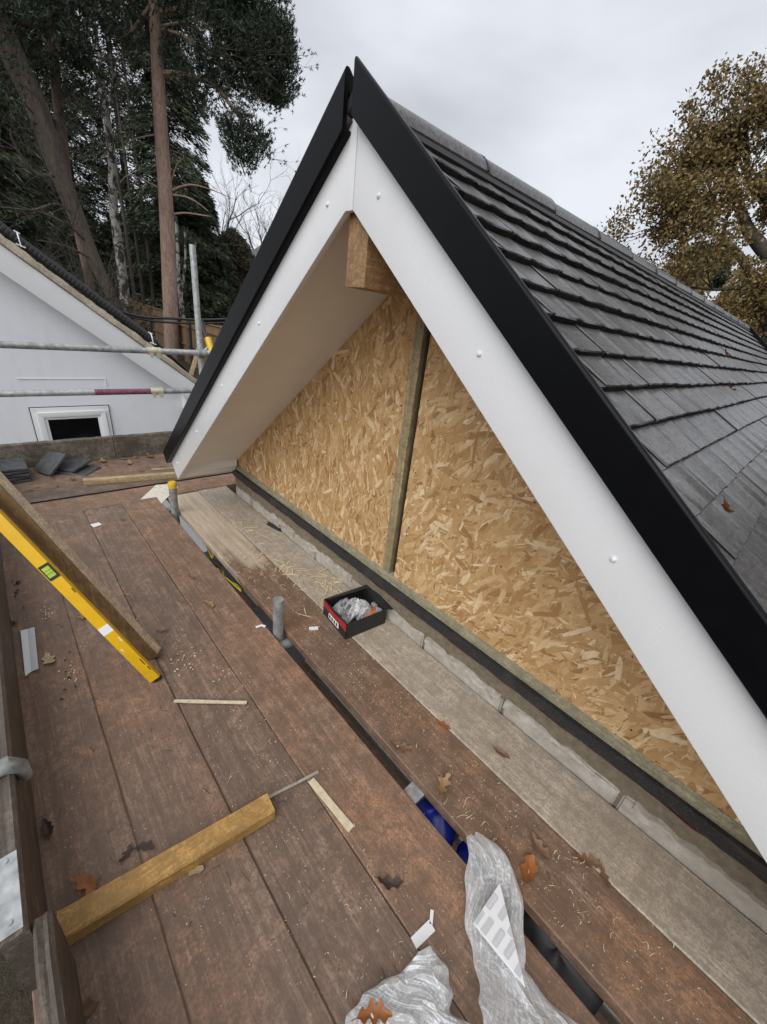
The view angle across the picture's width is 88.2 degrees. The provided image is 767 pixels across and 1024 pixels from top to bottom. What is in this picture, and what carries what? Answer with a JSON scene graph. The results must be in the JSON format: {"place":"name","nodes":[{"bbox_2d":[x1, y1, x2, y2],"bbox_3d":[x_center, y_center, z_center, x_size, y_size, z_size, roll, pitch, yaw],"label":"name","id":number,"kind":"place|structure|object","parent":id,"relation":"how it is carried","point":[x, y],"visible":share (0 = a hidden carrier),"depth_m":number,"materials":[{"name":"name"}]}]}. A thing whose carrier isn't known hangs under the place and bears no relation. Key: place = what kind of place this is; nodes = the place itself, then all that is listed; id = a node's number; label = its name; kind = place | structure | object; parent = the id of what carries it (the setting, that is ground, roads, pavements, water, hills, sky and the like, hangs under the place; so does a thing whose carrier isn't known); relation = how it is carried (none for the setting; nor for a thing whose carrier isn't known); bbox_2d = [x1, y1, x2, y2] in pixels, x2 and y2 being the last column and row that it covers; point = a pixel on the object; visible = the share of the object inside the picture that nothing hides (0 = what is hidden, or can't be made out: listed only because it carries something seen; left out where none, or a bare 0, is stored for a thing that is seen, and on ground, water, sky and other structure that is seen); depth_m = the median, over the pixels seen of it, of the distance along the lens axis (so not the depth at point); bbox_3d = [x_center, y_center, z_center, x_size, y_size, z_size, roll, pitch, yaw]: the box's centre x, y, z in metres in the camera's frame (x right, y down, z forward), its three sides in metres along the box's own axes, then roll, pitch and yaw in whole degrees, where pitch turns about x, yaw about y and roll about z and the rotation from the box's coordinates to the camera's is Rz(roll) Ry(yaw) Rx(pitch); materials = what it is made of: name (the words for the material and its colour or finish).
{"place":"outdoors","nodes":[
{"label":"outdoors","id":0,"kind":"place"},
{"bbox_2d":[0,298,236,1023],"bbox_3d":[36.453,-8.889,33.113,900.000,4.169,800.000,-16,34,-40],"label":"ground","id":1,"kind":"structure","parent":0,"point":[16,1003],"depth_m":2.50,"materials":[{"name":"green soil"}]},
{"bbox_2d":[0,70,104,307],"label":"conifer tree","id":2,"kind":"object","parent":1,"relation":"on","point":[7,218],"visible":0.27,"depth_m":14.76,"materials":[{"name":"green plant"}]},
{"bbox_2d":[0,0,119,307],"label":"pine tree","id":3,"kind":"object","parent":1,"relation":"on","point":[19,66],"visible":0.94,"depth_m":10.27,"materials":[{"name":"green plant"}]},
{"bbox_2d":[0,63,130,309],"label":"conifer tree","id":4,"kind":"object","parent":1,"relation":"on","point":[94,236],"visible":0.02,"depth_m":20.69,"materials":[{"name":"green plant"}]},
{"bbox_2d":[6,208,146,329],"bbox_3d":[-7.767,-4.920,10.245,3.398,4.417,3.001,23,30,30],"label":"bare tree","id":5,"kind":"object","parent":1,"relation":"on","point":[53,259],"visible":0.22,"depth_m":9.88,"materials":[{"name":"plant"}]},
{"bbox_2d":[4,6,149,329],"bbox_3d":[-10.806,-12.685,13.904,4.833,13.192,5.879,-10,30,-32],"label":"birch tree","id":6,"kind":"object","parent":1,"relation":"on","point":[112,189],"visible":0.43,"depth_m":14.33,"materials":[{"name":"green plant"}]},
{"bbox_2d":[3,0,152,306],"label":"pine tree","id":7,"kind":"object","parent":1,"relation":"on","point":[87,63],"visible":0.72,"depth_m":11.19,"materials":[{"name":"green plant"}]},
{"bbox_2d":[3,4,161,302],"bbox_3d":[-17.023,-20.503,20.771,9.013,20.257,8.503,20,28,24],"label":"conifer tree","id":8,"kind":"object","parent":1,"relation":"on","point":[96,166],"visible":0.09,"depth_m":21.66,"materials":[{"name":"green plant"}]},
{"bbox_2d":[35,209,152,327],"bbox_3d":[-7.930,-5.738,11.007,3.091,4.767,3.305,-16,34,-40],"label":"bare tree","id":9,"kind":"object","parent":1,"relation":"on","point":[107,290],"visible":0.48,"depth_m":11.00,"materials":[{"name":"plant"}]},
{"bbox_2d":[0,221,206,611],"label":"white house","id":10,"kind":"structure","parent":1,"relation":"on","point":[40,303],"depth_m":4.24,"materials":[{"name":"paint"}]},
{"bbox_2d":[30,406,112,440],"bbox_3d":[-3.523,-0.841,4.564,0.702,0.730,0.042,-16,34,-40],"label":"window","id":11,"kind":"structure","parent":10,"relation":"in","point":[53,423],"depth_m":4.47,"materials":[{"name":"white plastic"}]},
{"bbox_2d":[45,181,180,298],"bbox_3d":[-27.703,-22.709,31.720,22.447,10.241,9.230,-16,34,-40],"label":"distant wood","id":12,"kind":"object","parent":1,"relation":"on","point":[158,294],"visible":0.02,"depth_m":33.98,"materials":[{"name":"green plant"}]},
{"bbox_2d":[94,19,136,301],"bbox_3d":[-12.410,-17.134,18.050,0.242,17.605,0.421,-7,29,-27],"label":"conifer tree","id":13,"kind":"object","parent":1,"relation":"on","point":[126,238],"visible":0.43,"depth_m":19.62,"materials":[{"name":"brown plant"}]},
{"bbox_2d":[84,292,156,346],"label":"undergrowth","id":14,"kind":"object","parent":1,"relation":"on","point":[144,324],"visible":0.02,"depth_m":13.71,"materials":[{"name":"green plant"}]},
{"bbox_2d":[19,0,229,317],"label":"conifer tree","id":15,"kind":"object","parent":1,"relation":"on","point":[103,153],"visible":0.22,"depth_m":21.55,"materials":[{"name":"green plant"}]},
{"bbox_2d":[107,31,145,304],"bbox_3d":[-12.976,-18.158,19.721,0.266,17.606,0.445,-5,28,-23],"label":"conifer tree","id":16,"kind":"object","parent":1,"relation":"on","point":[135,232],"visible":0.46,"depth_m":20.54,"materials":[{"name":"brown plant"}]},
{"bbox_2d":[118,20,155,306],"bbox_3d":[-12.532,-18.214,19.951,0.278,17.606,0.456,-4,27,-22],"label":"conifer tree","id":17,"kind":"object","parent":1,"relation":"on","point":[152,289],"visible":0.46,"depth_m":21.36,"materials":[{"name":"brown plant"}]},
{"bbox_2d":[130,300,163,346],"bbox_3d":[-11.117,-8.680,18.508,5.869,2.176,0.145,28,32,36],"label":"wooden fence","id":18,"kind":"object","parent":1,"relation":"on","point":[158,329],"visible":0.23,"depth_m":17.74,"materials":[{"name":"brown wood"}]},
{"bbox_2d":[112,1,232,324],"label":"conifer tree","id":19,"kind":"object","parent":1,"relation":"on","point":[183,110],"visible":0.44,"depth_m":20.84,"materials":[{"name":"green plant"}]},
{"bbox_2d":[168,481,179,523],"bbox_3d":[-1.633,1.086,3.324,0.054,2.933,0.197,-16,34,-40],"label":"scaffold pole","id":20,"kind":"object","parent":1,"relation":"on","point":[172,486],"visible":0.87,"depth_m":2.69,"materials":[{"name":"metal"}]},
{"bbox_2d":[174,216,186,317],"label":"birch tree","id":21,"kind":"object","parent":1,"relation":"on","point":[180,285],"visible":0.97,"depth_m":21.05,"materials":[{"name":"grey plant"}]},
{"bbox_2d":[188,321,193,374],"bbox_3d":[-4.116,-3.498,8.472,0.088,1.081,0.060,-5,28,-24],"label":"metal post","id":22,"kind":"object","parent":1,"relation":"on","point":[190,341],"visible":0.55,"depth_m":8.38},
{"bbox_2d":[189,356,197,375],"bbox_3d":[-2.978,-2.237,6.176,0.082,0.473,0.294,17,27,19],"label":"timber stake","id":23,"kind":"object","parent":1,"relation":"on","point":[193,365],"visible":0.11,"depth_m":6.15,"materials":[{"name":"brown wood"}]},
{"bbox_2d":[189,244,208,374],"bbox_3d":[-1.837,-0.242,4.267,0.108,4.455,0.114,-16,34,-40],"label":"scaffold pole","id":24,"kind":"object","parent":1,"relation":"on","point":[202,351],"visible":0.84,"depth_m":3.51,"materials":[{"name":"metal"}]},
{"bbox_2d":[0,388,192,397],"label":"guard rail","id":25,"kind":"object","parent":24,"relation":"attached to","point":[155,392],"visible":0.85,"depth_m":3.20,"materials":[{"name":"metal"}]},
{"bbox_2d":[0,341,209,357],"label":"guard rail","id":26,"kind":"object","parent":24,"relation":"attached to","point":[153,351],"visible":0.84,"depth_m":3.12,"materials":[{"name":"metal"}]},
{"bbox_2d":[0,453,766,1023],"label":"scaffold platform","id":27,"kind":"structure","parent":24,"relation":"attached to","point":[146,961],"depth_m":1.21,"materials":[{"name":"wood"}]},
{"bbox_2d":[11,478,31,483],"bbox_3d":[-2.760,-0.257,2.925,0.255,0.027,0.210,28,32,37],"label":"loose roof tile","id":28,"kind":"object","parent":27,"relation":"on","point":[22,481],"visible":0.31,"depth_m":2.88,"materials":[{"name":"grey stone"}]},
{"bbox_2d":[8,472,33,481],"bbox_3d":[-2.752,-0.277,2.915,0.255,0.027,0.210,23,30,29],"label":"loose roof tile","id":29,"kind":"object","parent":28,"relation":"on","point":[19,478],"visible":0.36,"depth_m":2.87,"materials":[{"name":"grey stone"}]},
{"bbox_2d":[5,463,29,478],"bbox_3d":[-2.751,-0.299,2.909,0.210,0.027,0.255,-15,33,-40],"label":"loose roof tile","id":30,"kind":"object","parent":29,"relation":"on","point":[19,475],"visible":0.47,"depth_m":2.86,"materials":[{"name":"grey stone"}]},
{"bbox_2d":[3,468,30,475],"bbox_3d":[-2.749,-0.316,2.894,0.255,0.027,0.210,25,32,32],"label":"loose roof tile","id":31,"kind":"object","parent":30,"relation":"on","point":[14,473],"visible":0.32,"depth_m":2.84,"materials":[{"name":"grey stone"}]},
{"bbox_2d":[0,457,28,472],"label":"loose roof tile","id":32,"kind":"object","parent":31,"relation":"on","point":[13,465],"visible":1,"depth_m":2.88,"materials":[{"name":"grey stone"}]},
{"bbox_2d":[0,545,47,992],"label":"toe board","id":33,"kind":"object","parent":27,"relation":"on","point":[23,904],"visible":0.98,"depth_m":0.94,"materials":[{"name":"wood"}]},
{"bbox_2d":[21,627,38,675],"bbox_3d":[-1.424,0.554,1.594,0.045,0.010,0.294,-15,34,-39],"label":"plastic angle","id":34,"kind":"object","parent":27,"relation":"on","point":[29,648],"visible":1,"depth_m":1.59,"materials":[{"name":"white plastic"}]},
{"bbox_2d":[40,816,53,836],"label":"oak leaf","id":35,"kind":"object","parent":27,"relation":"on","point":[46,827],"visible":1,"depth_m":1.08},
{"bbox_2d":[41,651,55,663],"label":"oak leaf","id":36,"kind":"object","parent":27,"relation":"on","point":[47,658],"visible":1,"depth_m":1.57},
{"bbox_2d":[33,451,66,475],"bbox_3d":[-2.614,-0.384,3.099,0.260,0.028,0.200,10,66,25],"label":"loose roof tile","id":37,"kind":"object","parent":27,"relation":"on","point":[49,463],"visible":0.92,"depth_m":3.08,"materials":[{"name":"grey stone"}]},
{"bbox_2d":[32,909,84,1023],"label":"toe board","id":38,"kind":"object","parent":27,"relation":"on","point":[59,993],"visible":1,"depth_m":0.74,"materials":[{"name":"wood"}]},
{"bbox_2d":[53,464,100,475],"bbox_3d":[-2.467,-0.339,3.185,0.250,0.026,0.200,7,28,-5],"label":"loose roof tile","id":39,"kind":"object","parent":27,"relation":"on","point":[86,470],"visible":0.64,"depth_m":3.16,"materials":[{"name":"grey stone"}]},
{"bbox_2d":[57,459,91,471],"bbox_3d":[-2.528,-0.376,3.192,0.250,0.028,0.190,1,35,8],"label":"loose roof tile","id":40,"kind":"object","parent":39,"relation":"on","point":[71,465],"visible":0.81,"depth_m":3.18,"materials":[{"name":"grey stone"}]},
{"bbox_2d":[65,873,96,895],"bbox_3d":[-0.743,0.920,0.985,0.099,0.009,0.036,14,28,17],"label":"oak leaf","id":41,"kind":"object","parent":27,"relation":"on","point":[83,880],"visible":1,"depth_m":0.98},
{"bbox_2d":[0,471,161,660],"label":"timber length","id":42,"kind":"object","parent":27,"relation":"on","point":[22,513],"visible":0.89,"depth_m":1.45,"materials":[{"name":"wood"}]},
{"bbox_2d":[0,509,161,682],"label":"spirit level","id":43,"kind":"object","parent":27,"relation":"on","point":[47,568],"visible":1,"depth_m":1.40,"materials":[{"name":"yellow paint"}]},
{"bbox_2d":[0,431,171,467],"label":"toe board","id":44,"kind":"object","parent":27,"relation":"on","point":[32,454],"visible":0.47,"depth_m":3.37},
{"bbox_2d":[82,997,99,1015],"bbox_3d":[-0.633,1.027,0.811,0.087,0.014,0.032,3,23,-18],"label":"oak leaf","id":45,"kind":"object","parent":27,"relation":"on","point":[89,1005],"visible":0.41,"depth_m":0.82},
{"bbox_2d":[117,844,131,863],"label":"oak leaf","id":46,"kind":"object","parent":27,"relation":"on","point":[127,852],"visible":1,"depth_m":1.06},
{"bbox_2d":[83,472,202,485],"bbox_3d":[-1.903,-0.281,3.178,0.820,0.043,0.045,-9,30,-31],"label":"timber batten","id":47,"kind":"object","parent":27,"relation":"on","point":[124,478],"visible":0.66,"depth_m":3.10,"materials":[{"name":"brown wood"}]},
{"bbox_2d":[132,840,153,850],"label":"oak leaf","id":48,"kind":"object","parent":27,"relation":"on","point":[144,846],"visible":1,"depth_m":1.07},
{"bbox_2d":[141,484,177,503],"bbox_3d":[-1.690,-0.142,2.984,0.167,0.005,0.350,4,26,-7],"label":"card offcut","id":49,"kind":"object","parent":27,"relation":"on","point":[160,493],"visible":0.98,"depth_m":2.98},
{"bbox_2d":[151,467,173,470],"bbox_3d":[-1.814,-0.382,3.442,0.358,0.012,0.022,-8,30,-30],"label":"timber batten","id":50,"kind":"object","parent":27,"relation":"on","point":[154,469],"visible":0.45,"depth_m":3.39,"materials":[{"name":"brown wood"}]},
{"bbox_2d":[57,793,274,945],"bbox_3d":[-0.538,0.913,1.040,0.500,0.044,0.063,-11,31,-34],"label":"timber offcut","id":51,"kind":"object","parent":27,"relation":"on","point":[86,915],"visible":0.97,"depth_m":1.00,"materials":[{"name":"wood"}]},
{"bbox_2d":[188,865,203,875],"bbox_3d":[-0.506,0.933,1.041,0.070,0.016,0.034,17,25,13],"label":"chip","id":52,"kind":"object","parent":27,"relation":"on","point":[198,869],"visible":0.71,"depth_m":1.04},
{"bbox_2d":[173,699,246,703],"bbox_3d":[-0.647,0.711,1.482,0.263,0.005,0.013,4,26,-6],"label":"wood stick","id":53,"kind":"object","parent":27,"relation":"on","point":[208,701],"visible":1,"depth_m":1.48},
{"bbox_2d":[209,558,221,568],"bbox_3d":[-1.012,0.306,2.375,0.054,0.059,0.113,-16,34,-40],"label":"cable connector","id":54,"kind":"object","parent":27,"relation":"attached to","point":[217,564],"visible":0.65,"depth_m":2.35,"materials":[{"name":"plastic"}]},
{"bbox_2d":[202,542,241,591],"bbox_3d":[-1.002,0.326,2.396,0.067,0.080,0.665,-14,33,-38],"label":"yellow cable","id":55,"kind":"object","parent":27,"relation":"hanging from","point":[228,580],"visible":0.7,"depth_m":2.28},
{"bbox_2d":[267,521,281,531],"bbox_3d":[-0.753,0.101,2.725,0.164,0.006,0.035,23,29,29],"label":"bitumen scrap","id":56,"kind":"object","parent":27,"relation":"on","point":[273,526],"visible":0.93,"depth_m":2.72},
{"bbox_2d":[243,526,342,617],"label":"wood splinters","id":57,"kind":"object","parent":27,"relation":"on","point":[335,581],"visible":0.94,"depth_m":2.27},
{"bbox_2d":[269,770,318,797],"bbox_3d":[-0.290,0.866,1.253,0.180,0.004,0.009,-9,30,-31],"label":"wood stick","id":58,"kind":"object","parent":27,"relation":"on","point":[294,783],"visible":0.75,"depth_m":1.25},
{"bbox_2d":[13,457,635,1022],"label":"pine needle litter","id":59,"kind":"object","parent":27,"relation":"on","point":[211,759],"visible":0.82,"depth_m":1.38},
{"bbox_2d":[308,778,353,832],"bbox_3d":[-0.164,0.898,1.219,0.191,0.003,0.024,27,32,35],"label":"wood strip","id":60,"kind":"object","parent":27,"relation":"on","point":[340,816],"visible":1,"depth_m":1.21,"materials":[{"name":"beige wood"}]},
{"bbox_2d":[323,584,393,638],"bbox_3d":[-0.102,0.466,1.986,0.333,0.131,0.210,-12,31,-35],"label":"cardboard box","id":61,"kind":"object","parent":27,"relation":"on","point":[345,625],"visible":0.89,"depth_m":1.96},
{"bbox_2d":[333,598,367,616],"bbox_3d":[-0.165,0.467,1.959,0.152,0.086,0.139,-16,34,-40],"label":"plastic bag","id":62,"kind":"object","parent":61,"relation":"in","point":[349,601],"visible":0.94,"depth_m":1.95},
{"bbox_2d":[347,599,371,619],"bbox_3d":[-0.106,0.480,1.961,0.113,0.090,0.114,-16,34,-40],"label":"plastic bag","id":63,"kind":"object","parent":61,"relation":"in","point":[366,603],"visible":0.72,"depth_m":1.95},
{"bbox_2d":[364,606,376,616],"bbox_3d":[-0.054,0.496,1.944,0.036,0.025,0.083,25,30,32],"label":"fixing packet","id":64,"kind":"object","parent":61,"relation":"in","point":[372,611],"visible":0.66,"depth_m":1.94},
{"bbox_2d":[371,602,381,612],"bbox_3d":[-0.036,0.478,1.978,0.032,0.049,0.088,-4,28,-22],"label":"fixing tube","id":65,"kind":"object","parent":61,"relation":"in","point":[373,604],"visible":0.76,"depth_m":1.98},
{"bbox_2d":[29,515,739,1022],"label":"sawdust specks","id":66,"kind":"object","parent":27,"relation":"on","point":[329,765],"visible":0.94,"depth_m":1.32,"materials":[{"name":"beige wood"}]},
{"bbox_2d":[374,875,402,889],"bbox_3d":[0.012,0.990,1.058,0.081,0.017,0.033,9,24,-2],"label":"oak leaf","id":67,"kind":"object","parent":27,"relation":"on","point":[389,883],"visible":1,"depth_m":1.06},
{"bbox_2d":[386,737,411,750],"bbox_3d":[0.054,0.831,1.409,0.099,0.012,0.038,10,22,16],"label":"oak leaf","id":68,"kind":"object","parent":27,"relation":"on","point":[403,747],"visible":1,"depth_m":1.41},
{"bbox_2d":[111,521,702,1008],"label":"wood shavings","id":69,"kind":"object","parent":27,"relation":"on","point":[475,761],"visible":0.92,"depth_m":1.19},
{"bbox_2d":[345,946,469,1023],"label":"plastic film","id":70,"kind":"object","parent":27,"relation":"on","point":[395,1005],"visible":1,"depth_m":0.87,"materials":[{"name":"plastic"}]},
{"bbox_2d":[351,997,392,1023],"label":"oak leaf","id":71,"kind":"object","parent":70,"relation":"on","point":[380,1011],"visible":1,"depth_m":0.83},
{"bbox_2d":[404,781,423,803],"bbox_3d":[0.101,0.933,1.315,0.077,0.012,0.055,-16,34,-40],"label":"metal clip","id":72,"kind":"object","parent":27,"relation":"attached to","point":[413,791],"visible":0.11,"depth_m":1.31,"materials":[{"name":"metal"}]},
{"bbox_2d":[411,920,434,948],"bbox_3d":[0.098,1.046,0.980,0.060,0.004,0.024,-11,31,-34],"label":"plastic chip","id":73,"kind":"object","parent":27,"relation":"on","point":[422,934],"visible":1,"depth_m":0.98,"materials":[{"name":"white plastic"}]},
{"bbox_2d":[430,909,433,924],"bbox_3d":[0.122,1.034,1.010,0.009,0.003,0.028,11,26,9],"label":"plastic chip","id":74,"kind":"object","parent":27,"relation":"on","point":[431,915],"visible":1,"depth_m":1.01,"materials":[{"name":"white plastic"}]},
{"bbox_2d":[416,796,459,846],"bbox_3d":[0.177,1.086,1.394,0.258,0.188,0.189,-16,34,-40],"label":"blue sack","id":75,"kind":"object","parent":27,"relation":"hanging from","point":[442,826],"visible":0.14,"depth_m":1.33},
{"bbox_2d":[436,773,450,795],"bbox_3d":[0.192,0.898,1.296,0.044,0.019,0.099,16,25,24],"label":"oak leaf","id":76,"kind":"object","parent":27,"relation":"on","point":[444,781],"visible":1,"depth_m":1.31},
{"bbox_2d":[436,720,450,729],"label":"oak leaf","id":77,"kind":"object","parent":27,"relation":"on","point":[443,724],"visible":1,"depth_m":1.51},
{"bbox_2d":[456,840,496,891],"bbox_3d":[0.289,1.163,1.284,0.249,0.188,0.137,-16,34,-40],"label":"blue sack","id":78,"kind":"object","parent":27,"relation":"hanging from","point":[462,851],"visible":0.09,"depth_m":1.26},
{"bbox_2d":[493,746,509,757],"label":"oak leaf","id":79,"kind":"object","parent":27,"relation":"on","point":[501,752],"visible":1,"depth_m":1.43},
{"bbox_2d":[465,832,577,1023],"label":"plastic film","id":80,"kind":"object","parent":27,"relation":"on","point":[497,1008],"visible":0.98,"depth_m":0.93,"materials":[{"name":"plastic"}]},
{"bbox_2d":[473,883,524,987],"bbox_3d":[0.310,1.021,0.964,0.118,0.012,0.140,-16,34,-40],"label":"triangle offcut","id":81,"kind":"object","parent":80,"relation":"on","point":[491,923],"visible":1,"depth_m":0.96,"materials":[{"name":"white plastic"}]},
{"bbox_2d":[521,854,538,887],"bbox_3d":[0.409,1.014,1.116,0.047,0.014,0.099,23,27,28],"label":"oak leaf","id":82,"kind":"object","parent":27,"relation":"on","point":[529,864],"visible":1,"depth_m":1.12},
{"bbox_2d":[529,828,551,859],"bbox_3d":[0.460,0.991,1.177,0.041,0.014,0.087,-9,34,-30],"label":"oak leaf","id":83,"kind":"object","parent":27,"relation":"on","point":[541,850],"visible":1,"depth_m":1.17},
{"bbox_2d":[508,906,603,1015],"bbox_3d":[0.438,1.174,1.042,0.196,0.141,0.249,-16,34,-40],"label":"black sack","id":84,"kind":"object","parent":27,"relation":"on","point":[565,969],"visible":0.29,"depth_m":0.99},
{"bbox_2d":[573,853,601,867],"bbox_3d":[0.594,1.018,1.159,0.087,0.013,0.036,14,24,8],"label":"oak leaf","id":85,"kind":"object","parent":27,"relation":"on","point":[590,861],"visible":1,"depth_m":1.16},
{"bbox_2d":[599,860,610,887],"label":"oak leaf","id":86,"kind":"object","parent":27,"relation":"on","point":[604,876],"visible":1,"depth_m":1.13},
{"bbox_2d":[179,317,221,367],"bbox_3d":[-6.901,-6.056,14.663,0.145,1.904,5.859,-15,33,-38],"label":"wooden fence","id":87,"kind":"object","parent":1,"relation":"on","point":[212,331],"visible":0.23,"depth_m":14.92,"materials":[{"name":"brown wood"}]},
{"bbox_2d":[90,0,318,360],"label":"pine tree","id":88,"kind":"object","parent":1,"relation":"on","point":[248,33],"visible":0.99,"depth_m":12.32,"materials":[{"name":"green plant"}]},
{"bbox_2d":[201,320,212,350],"bbox_3d":[-2.293,-2.099,5.212,0.122,0.757,0.490,-10,30,-32],"label":"tool handle","id":89,"kind":"object","parent":1,"relation":"on","point":[208,341],"visible":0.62,"depth_m":5.17,"materials":[{"name":"plastic"}]},
{"bbox_2d":[178,172,238,324],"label":"conifer tree","id":90,"kind":"object","parent":1,"relation":"on","point":[222,281],"visible":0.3,"depth_m":24.17,"materials":[{"name":"green plant"}]},
{"bbox_2d":[127,150,289,243],"bbox_3d":[-11.887,-22.203,32.596,12.930,11.861,8.674,13,26,12],"label":"bare tree","id":91,"kind":"object","parent":1,"relation":"on","point":[228,213],"visible":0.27,"depth_m":30.52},
{"bbox_2d":[169,126,257,232],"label":"bare tree","id":92,"kind":"object","parent":1,"relation":"on","point":[229,204],"visible":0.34,"depth_m":29.86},
{"bbox_2d":[202,226,254,324],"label":"conifer tree","id":93,"kind":"object","parent":1,"relation":"on","point":[239,246],"visible":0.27,"depth_m":26.55,"materials":[{"name":"green plant"}]},
{"bbox_2d":[215,181,278,249],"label":"bare tree","id":94,"kind":"object","parent":1,"relation":"on","point":[248,233],"visible":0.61,"depth_m":40.60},
{"bbox_2d":[250,158,298,239],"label":"bare tree","id":95,"kind":"object","parent":1,"relation":"on","point":[265,214],"visible":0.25,"depth_m":39.49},
{"bbox_2d":[273,596,283,641],"bbox_3d":[-0.635,1.685,2.388,0.048,2.887,0.048,-16,34,-40],"label":"scaffold pole","id":96,"kind":"object","parent":1,"relation":"on","point":[278,618],"visible":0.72,"depth_m":1.79,"materials":[{"name":"metal"}]},
{"bbox_2d":[163,56,766,1023],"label":"gabled building","id":97,"kind":"structure","parent":1,"relation":"on","point":[489,432],"depth_m":1.22,"materials":[{"name":"white plastic"}]},
{"bbox_2d":[204,551,304,662],"bbox_3d":[-0.926,0.577,2.652,0.490,0.020,1.350,-16,34,-40],"label":"grey sheet","id":98,"kind":"object","parent":97,"relation":"attached to","point":[294,653],"visible":0.21,"depth_m":2.50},
{"bbox_2d":[237,591,608,1023],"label":"boarding","id":99,"kind":"object","parent":97,"relation":"attached to","point":[599,1017],"visible":0.11,"depth_m":2.38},
{"bbox_2d":[721,496,733,513],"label":"oak leaf","id":100,"kind":"object","parent":97,"relation":"on","point":[726,505],"visible":1,"depth_m":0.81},
{"bbox_2d":[597,48,766,343],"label":"oak tree","id":101,"kind":"object","parent":1,"relation":"on","point":[720,148],"visible":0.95,"depth_m":9.53,"materials":[{"name":"brown plant"}]},
{"bbox_2d":[668,239,735,292],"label":"pine tree","id":102,"kind":"object","parent":1,"relation":"on","point":[718,281],"visible":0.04,"depth_m":20.59,"materials":[{"name":"green plant"}]},
{"bbox_2d":[666,234,761,336],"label":"tree belt","id":103,"kind":"object","parent":1,"relation":"on","point":[730,281],"visible":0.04,"depth_m":17.70,"materials":[{"name":"plant"}]},
{"bbox_2d":[95,303,225,320],"bbox_3d":[-3.755,-3.622,7.285,2.540,0.234,0.134,-6,28,-25],"label":"black cable","id":104,"kind":"object","parent":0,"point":[175,318],"visible":0.69,"depth_m":7.27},
{"bbox_2d":[105,310,223,323],"bbox_3d":[-3.768,-3.570,7.307,2.551,0.212,0.128,-6,28,-25],"label":"black cable","id":105,"kind":"object","parent":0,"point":[149,320],"visible":0.64,"depth_m":7.29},
{"bbox_2d":[35,0,766,299],"label":"sky","id":106,"kind":"structure","parent":0,"point":[562,96],"materials":[{"name":"white"}]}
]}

